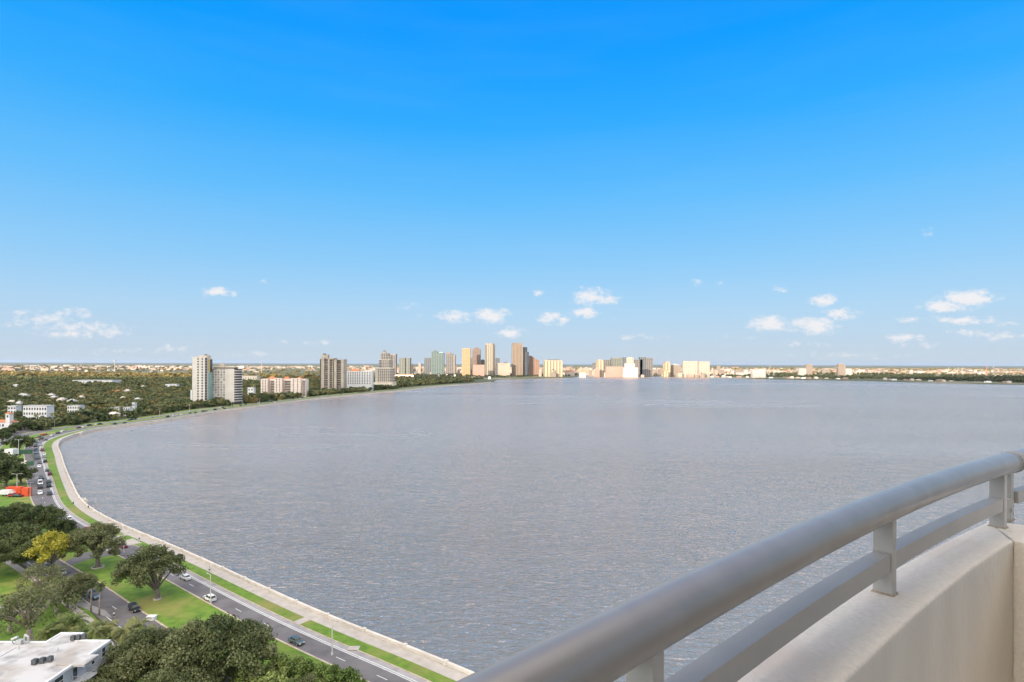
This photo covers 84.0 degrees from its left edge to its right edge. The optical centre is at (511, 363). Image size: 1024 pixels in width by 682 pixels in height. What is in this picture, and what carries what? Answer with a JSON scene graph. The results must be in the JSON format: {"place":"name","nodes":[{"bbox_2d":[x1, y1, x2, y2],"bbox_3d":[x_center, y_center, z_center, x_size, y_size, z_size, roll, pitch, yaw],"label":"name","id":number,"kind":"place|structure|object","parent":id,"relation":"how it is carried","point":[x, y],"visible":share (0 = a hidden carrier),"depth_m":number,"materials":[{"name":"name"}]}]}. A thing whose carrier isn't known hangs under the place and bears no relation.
{"place":"outdoors","nodes":[
{"label":"outdoors","id":0,"kind":"place"},
{"bbox_2d":[0,576,96,640],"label":"park lawn","id":1,"kind":"structure","parent":0,"point":[4,636],"depth_m":143.80,"materials":[{"name":"green plant"}]},
{"bbox_2d":[0,589,38,630],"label":"storm damaged tree","id":2,"kind":"object","parent":1,"relation":"on","point":[12,613],"visible":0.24,"depth_m":143.66,"materials":[{"name":"green plant"}]},
{"bbox_2d":[13,563,69,600],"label":"storm damaged tree","id":3,"kind":"object","parent":1,"relation":"on","point":[34,571],"visible":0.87,"depth_m":161.31,"materials":[{"name":"green plant"}]},
{"bbox_2d":[0,584,84,640],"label":"storm damaged tree","id":4,"kind":"object","parent":1,"relation":"on","point":[30,618],"visible":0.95,"depth_m":137.37,"materials":[{"name":"green plant"}]},
{"bbox_2d":[32,626,57,640],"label":"palm tree","id":5,"kind":"object","parent":1,"relation":"on","point":[45,633],"visible":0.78,"depth_m":128.63,"materials":[{"name":"green plant"}]},
{"bbox_2d":[31,575,83,613],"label":"storm damaged tree","id":6,"kind":"object","parent":1,"relation":"on","point":[65,582],"visible":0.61,"depth_m":153.71,"materials":[{"name":"green plant"}]},
{"bbox_2d":[42,612,74,636],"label":"palm tree","id":7,"kind":"object","parent":1,"relation":"on","point":[53,624],"visible":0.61,"depth_m":131.40,"materials":[{"name":"green plant"}]},
{"bbox_2d":[54,622,80,631],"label":"palm tree","id":8,"kind":"object","parent":1,"relation":"on","point":[65,628],"visible":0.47,"depth_m":129.75,"materials":[{"name":"green plant"}]},
{"bbox_2d":[49,580,87,607],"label":"oak tree","id":9,"kind":"object","parent":1,"relation":"on","point":[83,589],"visible":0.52,"depth_m":156.62,"materials":[{"name":"green plant"}]},
{"bbox_2d":[57,611,88,631],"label":"palm tree","id":10,"kind":"object","parent":1,"relation":"on","point":[78,619],"visible":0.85,"depth_m":131.99,"materials":[{"name":"green plant"}]},
{"bbox_2d":[69,571,97,590],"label":"oak tree","id":11,"kind":"object","parent":1,"relation":"on","point":[81,578],"visible":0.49,"depth_m":163.27,"materials":[{"name":"green plant"}]},
{"bbox_2d":[83,577,99,611],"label":"cabbage palm","id":12,"kind":"object","parent":1,"relation":"on","point":[91,584],"visible":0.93,"depth_m":154.54,"materials":[{"name":"green plant"}]},
{"bbox_2d":[86,620,112,639],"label":"palm tree","id":13,"kind":"object","parent":1,"relation":"on","point":[94,631],"visible":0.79,"depth_m":129.31,"materials":[{"name":"green plant"}]},
{"bbox_2d":[81,677,123,681],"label":"oak tree","id":14,"kind":"object","parent":1,"relation":"on","point":[97,680],"visible":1,"depth_m":105.25,"materials":[{"name":"green plant"}]},
{"bbox_2d":[92,619,119,640],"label":"palm tree","id":15,"kind":"object","parent":1,"relation":"on","point":[112,622],"visible":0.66,"depth_m":131.66,"materials":[{"name":"green plant"}]},
{"bbox_2d":[94,625,188,681],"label":"oak tree","id":16,"kind":"object","parent":1,"relation":"on","point":[139,649],"visible":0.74,"depth_m":112.21,"materials":[{"name":"green plant"}]},
{"bbox_2d":[76,601,111,617],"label":"path","id":17,"kind":"structure","parent":0,"point":[84,605],"depth_m":156.53,"materials":[{"name":"concrete"}]},
{"bbox_2d":[61,545,141,564],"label":"road","id":18,"kind":"structure","parent":0,"point":[130,549],"depth_m":200.61,"materials":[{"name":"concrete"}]},
{"bbox_2d":[111,619,138,645],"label":"palm tree","id":19,"kind":"object","parent":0,"point":[125,631],"visible":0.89,"depth_m":128.90,"materials":[{"name":"green plant"}]},
{"bbox_2d":[0,384,446,681],"bbox_3d":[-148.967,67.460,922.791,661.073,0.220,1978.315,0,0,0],"label":"park lawn","id":20,"kind":"structure","parent":0,"point":[9,575],"depth_m":173.41,"materials":[{"name":"green plant"}]},
{"bbox_2d":[98,633,118,646],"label":"palm tree","id":21,"kind":"object","parent":20,"relation":"on","point":[109,636],"visible":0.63,"depth_m":128.62,"materials":[{"name":"green plant"}]},
{"bbox_2d":[0,384,447,645],"bbox_3d":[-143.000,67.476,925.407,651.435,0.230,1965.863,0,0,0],"label":"pavement","id":22,"kind":"structure","parent":0,"point":[17,567],"depth_m":185.01,"materials":[{"name":"concrete"}]},
{"bbox_2d":[0,384,450,639],"bbox_3d":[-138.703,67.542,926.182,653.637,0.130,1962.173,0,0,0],"label":"road","id":23,"kind":"structure","parent":0,"point":[109,599],"depth_m":161.57,"materials":[{"name":"asphalt"}]},
{"bbox_2d":[128,601,140,612],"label":"suv","id":24,"kind":"object","parent":23,"relation":"on","point":[134,606],"visible":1,"depth_m":155.16,"materials":[{"name":"black paint"}]},
{"bbox_2d":[0,384,454,681],"bbox_3d":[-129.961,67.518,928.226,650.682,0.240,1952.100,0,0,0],"label":"median lawn","id":25,"kind":"structure","parent":0,"point":[175,606],"depth_m":166.28,"materials":[{"name":"green plant"}]},
{"bbox_2d":[0,450,22,464],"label":"broadleaf tree","id":26,"kind":"object","parent":25,"relation":"on","point":[3,455],"visible":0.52,"depth_m":332.54,"materials":[{"name":"green plant"}]},
{"bbox_2d":[0,459,28,487],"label":"broadleaf tree","id":27,"kind":"object","parent":25,"relation":"on","point":[7,470],"visible":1,"depth_m":305.89,"materials":[{"name":"green plant"}]},
{"bbox_2d":[1,435,39,449],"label":"broadleaf tree","id":28,"kind":"object","parent":25,"relation":"on","point":[24,439],"visible":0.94,"depth_m":428.86,"materials":[{"name":"green plant"}]},
{"bbox_2d":[9,464,38,483],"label":"broadleaf tree","id":29,"kind":"object","parent":25,"relation":"on","point":[28,472],"visible":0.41,"depth_m":315.72,"materials":[{"name":"green plant"}]},
{"bbox_2d":[21,487,31,496],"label":"shipping container","id":30,"kind":"object","parent":25,"relation":"on","point":[26,491],"visible":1,"depth_m":286.49,"materials":[{"name":"orange metal"}]},
{"bbox_2d":[12,504,68,533],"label":"oak tree","id":31,"kind":"object","parent":25,"relation":"on","point":[47,515],"visible":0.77,"depth_m":215.78,"materials":[{"name":"green plant"}]},
{"bbox_2d":[45,518,79,534],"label":"oak tree","id":32,"kind":"object","parent":25,"relation":"on","point":[64,525],"visible":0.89,"depth_m":214.33,"materials":[{"name":"green plant"}]},
{"bbox_2d":[64,521,126,567],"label":"oak tree","id":33,"kind":"object","parent":25,"relation":"on","point":[97,539],"visible":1,"depth_m":185.06,"materials":[{"name":"green plant"}]},
{"bbox_2d":[109,543,189,598],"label":"oak tree","id":34,"kind":"object","parent":25,"relation":"on","point":[147,561],"visible":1,"depth_m":162.47,"materials":[{"name":"green plant"}]},
{"bbox_2d":[263,651,305,681],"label":"young oak","id":35,"kind":"object","parent":25,"relation":"on","point":[283,662],"visible":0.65,"depth_m":116.28,"materials":[{"name":"green plant"}]},
{"bbox_2d":[288,658,317,681],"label":"young oak","id":36,"kind":"object","parent":25,"relation":"on","point":[309,666],"visible":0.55,"depth_m":118.31,"materials":[{"name":"green plant"}]},
{"bbox_2d":[296,672,324,681],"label":"oak tree","id":37,"kind":"object","parent":25,"relation":"on","point":[310,677],"visible":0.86,"depth_m":112.47,"materials":[{"name":"green plant"}]},
{"bbox_2d":[312,661,344,681],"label":"young oak","id":38,"kind":"object","parent":25,"relation":"on","point":[322,670],"visible":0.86,"depth_m":114.27,"materials":[{"name":"green plant"}]},
{"bbox_2d":[331,666,366,681],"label":"young oak","id":39,"kind":"object","parent":25,"relation":"on","point":[350,675],"visible":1,"depth_m":113.78,"materials":[{"name":"green plant"}]},
{"bbox_2d":[39,394,427,681],"bbox_3d":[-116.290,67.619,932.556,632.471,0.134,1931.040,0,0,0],"label":"road shoulder","id":40,"kind":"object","parent":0,"point":[356,652],"visible":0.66,"depth_m":151.16},
{"bbox_2d":[24,384,457,681],"bbox_3d":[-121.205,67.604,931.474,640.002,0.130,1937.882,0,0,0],"label":"road","id":41,"kind":"structure","parent":0,"point":[370,672],"depth_m":154.15,"materials":[{"name":"asphalt"}]},
{"bbox_2d":[0,406,416,681],"bbox_3d":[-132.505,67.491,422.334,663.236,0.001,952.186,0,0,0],"label":"road markings","id":42,"kind":"object","parent":41,"relation":"on","point":[242,602],"visible":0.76,"depth_m":151.16,"materials":[{"name":"paint"}]},
{"bbox_2d":[288,635,304,645],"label":"saloon car","id":43,"kind":"object","parent":41,"relation":"on","point":[297,640],"visible":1,"depth_m":137.33,"materials":[{"name":"blue paint"}]},
{"bbox_2d":[43,387,455,681],"bbox_3d":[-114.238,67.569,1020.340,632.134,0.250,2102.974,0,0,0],"label":"grass verge","id":44,"kind":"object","parent":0,"point":[414,668],"depth_m":158.98,"materials":[{"name":"plant"}]},
{"bbox_2d":[52,431,467,680],"bbox_3d":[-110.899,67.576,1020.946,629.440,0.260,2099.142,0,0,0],"label":"pavement","id":45,"kind":"structure","parent":0,"point":[429,663],"depth_m":160.98,"materials":[{"name":"concrete"}]},
{"bbox_2d":[0,362,1023,640],"bbox_3d":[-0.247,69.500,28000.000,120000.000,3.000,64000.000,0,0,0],"label":"ground","id":46,"kind":"structure","parent":0,"point":[286,372],"depth_m":6037.66,"materials":[{"name":"plant"}]},
{"bbox_2d":[0,431,12,440],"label":"broadleaf tree","id":47,"kind":"object","parent":46,"relation":"on","point":[6,435],"visible":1,"depth_m":476.39,"materials":[{"name":"green plant"}]},
{"bbox_2d":[0,541,16,567],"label":"oak tree","id":48,"kind":"object","parent":46,"relation":"on","point":[3,556],"visible":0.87,"depth_m":180.49,"materials":[{"name":"green plant"}]},
{"bbox_2d":[0,506,18,527],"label":"oak tree","id":49,"kind":"object","parent":46,"relation":"on","point":[5,517],"visible":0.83,"depth_m":212.74,"materials":[{"name":"green plant"}]},
{"bbox_2d":[0,412,18,431],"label":"villa","id":50,"kind":"object","parent":46,"relation":"on","point":[7,421],"visible":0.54,"depth_m":546.38,"materials":[{"name":"white paint"}]},
{"bbox_2d":[8,405,21,412],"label":"white apartment row","id":51,"kind":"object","parent":46,"relation":"on","point":[13,408],"visible":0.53,"depth_m":698.21,"materials":[{"name":"paint"}]},
{"bbox_2d":[0,502,33,522],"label":"oak tree","id":52,"kind":"object","parent":46,"relation":"on","point":[17,508],"visible":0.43,"depth_m":219.76,"materials":[{"name":"green plant"}]},
{"bbox_2d":[0,522,44,563],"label":"oak tree","id":53,"kind":"object","parent":46,"relation":"on","point":[20,533],"visible":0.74,"depth_m":189.68,"materials":[{"name":"green plant"}]},
{"bbox_2d":[25,421,43,430],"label":"broadleaf tree","id":54,"kind":"object","parent":46,"relation":"on","point":[32,425],"visible":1,"depth_m":557.15,"materials":[{"name":"green plant"}]},
{"bbox_2d":[6,536,65,571],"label":"oak tree","id":55,"kind":"object","parent":46,"relation":"on","point":[17,554],"visible":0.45,"depth_m":181.04,"materials":[{"name":"green plant"}]},
{"bbox_2d":[23,405,53,418],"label":"white apartment row","id":56,"kind":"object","parent":46,"relation":"on","point":[29,411],"visible":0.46,"depth_m":614.02,"materials":[{"name":"paint"}]},
{"bbox_2d":[36,420,51,429],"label":"broadleaf tree","id":57,"kind":"object","parent":46,"relation":"on","point":[47,425],"visible":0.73,"depth_m":567.66,"materials":[{"name":"green plant"}]},
{"bbox_2d":[22,529,78,575],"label":"tree","id":58,"kind":"object","parent":46,"relation":"on","point":[56,542],"visible":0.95,"depth_m":177.51,"materials":[{"name":"yellow plant"}]},
{"bbox_2d":[0,632,110,681],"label":"apartment block","id":59,"kind":"structure","parent":46,"relation":"on","point":[69,657],"depth_m":108.05,"materials":[{"name":"grey paint"}]},
{"bbox_2d":[67,405,84,412],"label":"white apartment row","id":60,"kind":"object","parent":46,"relation":"on","point":[71,408],"visible":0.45,"depth_m":717.62,"materials":[{"name":"paint"}]},
{"bbox_2d":[93,580,106,615],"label":"cabbage palm","id":61,"kind":"object","parent":46,"relation":"on","point":[100,586],"visible":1,"depth_m":152.65,"materials":[{"name":"green plant"}]},
{"bbox_2d":[126,616,150,631],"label":"palm tree","id":62,"kind":"object","parent":46,"relation":"on","point":[142,622],"visible":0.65,"depth_m":132.76,"materials":[{"name":"green plant"}]},
{"bbox_2d":[0,370,319,377],"bbox_3d":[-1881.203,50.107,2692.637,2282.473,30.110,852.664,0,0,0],"label":"sunlit wood","id":63,"kind":"object","parent":46,"relation":"on","point":[64,373],"visible":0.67,"depth_m":2332.00,"materials":[{"name":"green plant"}]},
{"bbox_2d":[139,663,220,681],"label":"oak tree","id":64,"kind":"object","parent":46,"relation":"on","point":[194,673],"visible":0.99,"depth_m":104.45,"materials":[{"name":"green plant"}]},
{"bbox_2d":[0,384,379,427],"bbox_3d":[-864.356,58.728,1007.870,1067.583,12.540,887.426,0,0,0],"label":"wood","id":65,"kind":"object","parent":46,"relation":"on","point":[100,394],"visible":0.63,"depth_m":975.53,"materials":[{"name":"green plant"}]},
{"bbox_2d":[190,354,211,401],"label":"white condo tower","id":66,"kind":"structure","parent":46,"relation":"on","point":[201,377],"depth_m":900.00,"materials":[{"name":"paint"}]},
{"bbox_2d":[1,386,425,627],"bbox_3d":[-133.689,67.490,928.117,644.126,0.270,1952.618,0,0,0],"label":"kerb","id":67,"kind":"structure","parent":46,"relation":"on","point":[157,621],"depth_m":168.97,"materials":[{"name":"concrete"}]},
{"bbox_2d":[155,612,280,681],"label":"oak tree","id":68,"kind":"object","parent":46,"relation":"on","point":[207,640],"visible":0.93,"depth_m":112.48,"materials":[{"name":"green plant"}]},
{"bbox_2d":[212,363,242,403],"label":"condo slab","id":69,"kind":"structure","parent":46,"relation":"on","point":[226,382],"depth_m":925.00,"materials":[{"name":"white paint"}]},
{"bbox_2d":[0,375,473,387],"bbox_3d":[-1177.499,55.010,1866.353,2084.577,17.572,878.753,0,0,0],"label":"wood","id":70,"kind":"object","parent":46,"relation":"on","point":[38,380],"visible":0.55,"depth_m":1779.19,"materials":[{"name":"green plant"}]},
{"bbox_2d":[43,393,431,681],"bbox_3d":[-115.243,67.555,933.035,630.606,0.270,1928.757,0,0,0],"label":"kerb","id":71,"kind":"structure","parent":46,"relation":"on","point":[263,607],"depth_m":151.70,"materials":[{"name":"concrete"}]},
{"bbox_2d":[23,384,455,681],"bbox_3d":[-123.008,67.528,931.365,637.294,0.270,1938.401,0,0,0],"label":"kerb","id":72,"kind":"structure","parent":46,"relation":"on","point":[203,599],"depth_m":161.43,"materials":[{"name":"concrete"}]},
{"bbox_2d":[221,663,264,681],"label":"oak tree","id":73,"kind":"object","parent":46,"relation":"on","point":[232,671],"visible":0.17,"depth_m":113.94,"materials":[{"name":"green plant"}]},
{"bbox_2d":[231,659,278,681],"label":"young oak","id":74,"kind":"object","parent":46,"relation":"on","point":[239,679],"visible":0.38,"depth_m":111.70,"materials":[{"name":"green plant"}]},
{"bbox_2d":[57,382,490,674],"bbox_3d":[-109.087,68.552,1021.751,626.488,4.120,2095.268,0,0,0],"label":"seawall","id":75,"kind":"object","parent":46,"relation":"on","point":[447,662],"visible":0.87,"depth_m":193.74,"materials":[{"name":"concrete"}]},
{"bbox_2d":[251,671,298,681],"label":"young oak","id":76,"kind":"object","parent":46,"relation":"on","point":[271,677],"visible":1,"depth_m":109.55,"materials":[{"name":"green plant"}]},
{"bbox_2d":[261,377,308,396],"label":"pink condo","id":77,"kind":"structure","parent":46,"relation":"on","point":[283,385],"depth_m":1129.85,"materials":[{"name":"paint"}]},
{"bbox_2d":[320,354,346,392],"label":"taupe condo tower","id":78,"kind":"structure","parent":46,"relation":"on","point":[333,372],"depth_m":1311.00,"materials":[{"name":"concrete"}]},
{"bbox_2d":[347,369,372,390],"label":"white condo slab","id":79,"kind":"structure","parent":46,"relation":"on","point":[356,378],"depth_m":1400.00,"materials":[{"name":"paint"}]},
{"bbox_2d":[373,350,395,385],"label":"stepped condo tower","id":80,"kind":"structure","parent":46,"relation":"on","point":[385,373],"depth_m":1504.00,"materials":[{"name":"beige paint"}]},
{"bbox_2d":[399,358,405,373],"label":"green tower","id":81,"kind":"structure","parent":46,"relation":"on","point":[402,365],"depth_m":2900.00,"materials":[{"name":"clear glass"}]},
{"bbox_2d":[424,358,430,374],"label":"office tower","id":82,"kind":"structure","parent":46,"relation":"on","point":[427,365],"depth_m":3400.00,"materials":[{"name":"concrete"}]},
{"bbox_2d":[431,350,444,374],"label":"teal tower","id":83,"kind":"structure","parent":46,"relation":"on","point":[437,362],"depth_m":3300.00,"materials":[{"name":"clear glass"}]},
{"bbox_2d":[446,352,455,373],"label":"office tower","id":84,"kind":"structure","parent":46,"relation":"on","point":[450,363],"depth_m":3250.00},
{"bbox_2d":[462,348,470,375],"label":"golden tower","id":85,"kind":"structure","parent":46,"relation":"on","point":[466,360],"depth_m":3150.00,"materials":[{"name":"concrete"}]},
{"bbox_2d":[472,347,480,373],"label":"brown tower","id":86,"kind":"structure","parent":46,"relation":"on","point":[476,355],"depth_m":3300.00,"materials":[{"name":"concrete"}]},
{"bbox_2d":[473,365,484,376],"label":"parking block","id":87,"kind":"structure","parent":46,"relation":"on","point":[478,370],"depth_m":2900.00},
{"bbox_2d":[485,343,494,375],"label":"cream tower","id":88,"kind":"structure","parent":46,"relation":"on","point":[489,358],"depth_m":3050.00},
{"bbox_2d":[498,362,509,376],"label":"block","id":89,"kind":"structure","parent":46,"relation":"on","point":[504,369],"depth_m":2950.00,"materials":[{"name":"concrete"}]},
{"bbox_2d":[0,365,1023,374],"bbox_3d":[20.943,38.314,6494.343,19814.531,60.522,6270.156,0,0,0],"label":"distant town","id":90,"kind":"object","parent":46,"relation":"on","point":[720,371],"visible":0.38,"depth_m":5023.68},
{"bbox_2d":[0,364,1023,377],"bbox_3d":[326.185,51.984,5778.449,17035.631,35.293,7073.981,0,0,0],"label":"sunlit wood","id":91,"kind":"object","parent":46,"relation":"on","point":[189,370],"visible":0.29,"depth_m":5488.14,"materials":[{"name":"green plant"}]},
{"bbox_2d":[512,343,522,375],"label":"taupe tower","id":92,"kind":"structure","parent":46,"relation":"on","point":[517,358],"depth_m":3000.00,"materials":[{"name":"concrete"}]},
{"bbox_2d":[523,347,528,375],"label":"curved tower","id":93,"kind":"structure","parent":46,"relation":"on","point":[525,362],"depth_m":3023.43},
{"bbox_2d":[529,356,539,375],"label":"red building","id":94,"kind":"structure","parent":46,"relation":"on","point":[534,363],"depth_m":3080.00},
{"bbox_2d":[543,359,562,376],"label":"cream hotel","id":95,"kind":"structure","parent":46,"relation":"on","point":[549,365],"depth_m":2950.00,"materials":[{"name":"concrete"}]},
{"bbox_2d":[596,359,603,376],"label":"cream block","id":96,"kind":"structure","parent":46,"relation":"on","point":[600,363],"depth_m":3050.00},
{"bbox_2d":[605,366,622,376],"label":"block","id":97,"kind":"structure","parent":46,"relation":"on","point":[613,371],"depth_m":2950.00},
{"bbox_2d":[610,357,626,367],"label":"glass hotel","id":98,"kind":"structure","parent":46,"relation":"on","point":[621,361],"depth_m":3150.00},
{"bbox_2d":[622,357,637,376],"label":"white stepped building","id":99,"kind":"structure","parent":46,"relation":"on","point":[629,369],"depth_m":2900.00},
{"bbox_2d":[634,357,652,375],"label":"grey apartment block","id":100,"kind":"structure","parent":46,"relation":"on","point":[644,365],"depth_m":3150.00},
{"bbox_2d":[662,361,670,376],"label":"cream block","id":101,"kind":"structure","parent":46,"relation":"on","point":[666,365],"depth_m":3100.00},
{"bbox_2d":[671,364,680,375],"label":"domed block","id":102,"kind":"structure","parent":46,"relation":"on","point":[675,368],"depth_m":3150.00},
{"bbox_2d":[682,361,709,376],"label":"white apartment block","id":103,"kind":"structure","parent":46,"relation":"on","point":[693,367],"depth_m":3000.00,"materials":[{"name":"concrete"}]},
{"bbox_2d":[395,371,1023,382],"bbox_3d":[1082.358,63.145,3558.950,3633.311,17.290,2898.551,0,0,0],"label":"shore wood","id":104,"kind":"object","parent":46,"relation":"on","point":[966,377],"visible":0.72,"depth_m":2866.47,"materials":[{"name":"green plant"}]},
{"bbox_2d":[751,369,765,377],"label":"building","id":105,"kind":"structure","parent":46,"relation":"on","point":[756,373],"depth_m":2900.00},
{"bbox_2d":[798,364,812,374],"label":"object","id":106,"kind":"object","parent":46,"relation":"on","point":[807,369],"visible":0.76,"depth_m":3300.00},
{"bbox_2d":[836,364,851,375],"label":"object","id":107,"kind":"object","parent":46,"relation":"on","point":[842,369],"visible":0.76,"depth_m":3300.00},
{"bbox_2d":[0,0,1023,365],"label":"sky","id":108,"kind":"structure","parent":0,"point":[719,182],"materials":[{"name":"blue"}]},
{"bbox_2d":[58,376,1023,681],"bbox_3d":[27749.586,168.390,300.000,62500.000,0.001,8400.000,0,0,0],"label":"water","id":109,"kind":"structure","parent":0,"point":[474,526],"depth_m":327.02,"materials":[{"name":"liquid"}]},
{"bbox_2d":[737,521,1023,681],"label":"balcony","id":110,"kind":"structure","parent":0,"point":[952,610],"depth_m":1.86,"materials":[{"name":"paint"}]},
{"bbox_2d":[456,448,1023,681],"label":"balcony railing","id":111,"kind":"object","parent":110,"relation":"attached to","point":[634,638],"visible":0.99,"depth_m":1.23,"materials":[{"name":"metal"}]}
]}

